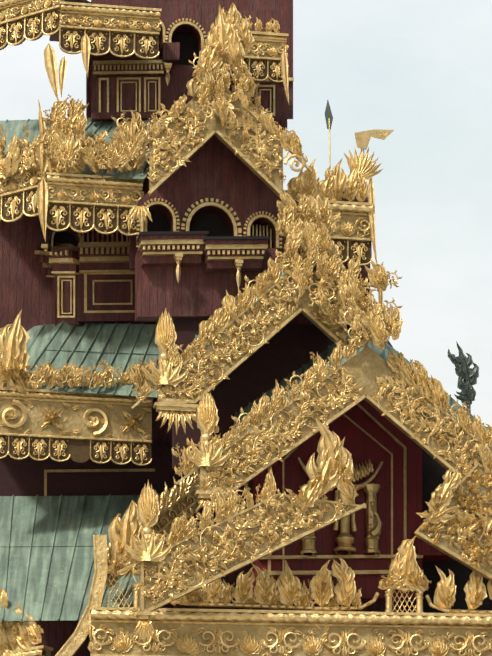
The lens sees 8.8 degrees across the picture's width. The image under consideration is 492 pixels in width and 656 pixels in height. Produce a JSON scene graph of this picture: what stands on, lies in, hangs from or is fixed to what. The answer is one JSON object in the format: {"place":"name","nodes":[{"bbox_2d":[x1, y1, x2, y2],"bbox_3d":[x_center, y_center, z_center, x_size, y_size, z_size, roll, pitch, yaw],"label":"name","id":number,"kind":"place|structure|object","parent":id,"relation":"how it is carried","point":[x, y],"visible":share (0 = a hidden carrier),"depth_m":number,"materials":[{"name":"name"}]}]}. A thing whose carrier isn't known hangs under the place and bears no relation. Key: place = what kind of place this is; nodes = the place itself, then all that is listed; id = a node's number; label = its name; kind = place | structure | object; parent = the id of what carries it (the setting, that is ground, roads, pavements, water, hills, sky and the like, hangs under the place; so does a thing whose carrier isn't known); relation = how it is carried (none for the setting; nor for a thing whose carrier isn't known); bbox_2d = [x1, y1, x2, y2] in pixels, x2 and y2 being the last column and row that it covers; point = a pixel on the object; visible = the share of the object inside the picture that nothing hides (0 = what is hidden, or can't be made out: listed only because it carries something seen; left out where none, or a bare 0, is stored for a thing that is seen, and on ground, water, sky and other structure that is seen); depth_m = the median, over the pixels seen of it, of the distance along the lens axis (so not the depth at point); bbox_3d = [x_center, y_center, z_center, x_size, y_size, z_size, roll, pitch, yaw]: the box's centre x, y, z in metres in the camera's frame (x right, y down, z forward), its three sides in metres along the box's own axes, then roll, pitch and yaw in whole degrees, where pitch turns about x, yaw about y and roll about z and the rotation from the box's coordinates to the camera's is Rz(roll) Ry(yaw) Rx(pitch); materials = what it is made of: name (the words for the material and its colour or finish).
{"place":"outdoors","nodes":[
{"label":"outdoors","id":0,"kind":"place"},
{"bbox_2d":[0,0,401,655],"bbox_3d":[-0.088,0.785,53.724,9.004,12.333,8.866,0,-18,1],"label":"red wood walls","id":1,"kind":"structure","parent":0,"point":[152,290],"depth_m":52.25,"materials":[{"name":"red wood"}]},
{"bbox_2d":[0,158,350,513],"bbox_3d":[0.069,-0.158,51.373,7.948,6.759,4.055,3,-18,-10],"label":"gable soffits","id":2,"kind":"object","parent":1,"relation":"attached to","point":[282,354],"visible":0.15,"depth_m":51.07,"materials":[{"name":"red wood"}]},
{"bbox_2d":[0,118,491,620],"bbox_3d":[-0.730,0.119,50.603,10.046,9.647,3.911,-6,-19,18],"label":"green roofs","id":3,"kind":"structure","parent":1,"relation":"on","point":[46,560],"depth_m":50.68,"materials":[{"name":"metal"}]},
{"bbox_2d":[48,32,491,612],"bbox_3d":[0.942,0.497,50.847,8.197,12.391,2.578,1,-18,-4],"label":"dark openings","id":4,"kind":"object","parent":1,"relation":"attached to","point":[212,226],"visible":0.15,"depth_m":50.99,"materials":[{"name":"black"}]},
{"bbox_2d":[0,0,491,426],"label":"sky","id":5,"kind":"structure","parent":0,"point":[419,70],"materials":[{"name":"white"}]},
{"bbox_3d":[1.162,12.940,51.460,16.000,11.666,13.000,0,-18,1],"label":"lower storey walls","id":6,"kind":"object","parent":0,"visible":0},
{"bbox_2d":[0,9,371,465],"bbox_3d":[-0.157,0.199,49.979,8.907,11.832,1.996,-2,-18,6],"label":"scalloped valance","id":7,"kind":"object","parent":6,"relation":"on","point":[78,451],"visible":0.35,"depth_m":51.19,"materials":[{"name":"gold metal"}]},
{"bbox_2d":[0,0,491,655],"bbox_3d":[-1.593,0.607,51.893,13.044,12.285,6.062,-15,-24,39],"label":"trim","id":8,"kind":"structure","parent":6,"relation":"on","point":[74,642],"depth_m":50.58,"materials":[{"name":"gold metal"}]},
{"bbox_2d":[0,0,491,655],"bbox_3d":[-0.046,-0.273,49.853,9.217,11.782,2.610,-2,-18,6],"label":"gold boards","id":9,"kind":"object","parent":8,"relation":"on","point":[364,366],"visible":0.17,"depth_m":49.08,"materials":[{"name":"gold metal"}]},
{"bbox_2d":[0,0,491,655],"bbox_3d":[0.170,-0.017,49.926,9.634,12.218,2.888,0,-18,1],"label":"gold ornament","id":10,"kind":"object","parent":6,"relation":"on","point":[344,538],"visible":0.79,"depth_m":49.27,"materials":[{"name":"gold metal"}]},
{"bbox_2d":[252,400,455,601],"bbox_3d":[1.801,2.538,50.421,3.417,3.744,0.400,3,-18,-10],"label":"gable wall","id":11,"kind":"structure","parent":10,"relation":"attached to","point":[360,446],"depth_m":50.23,"materials":[{"name":"red wood"}]}
]}

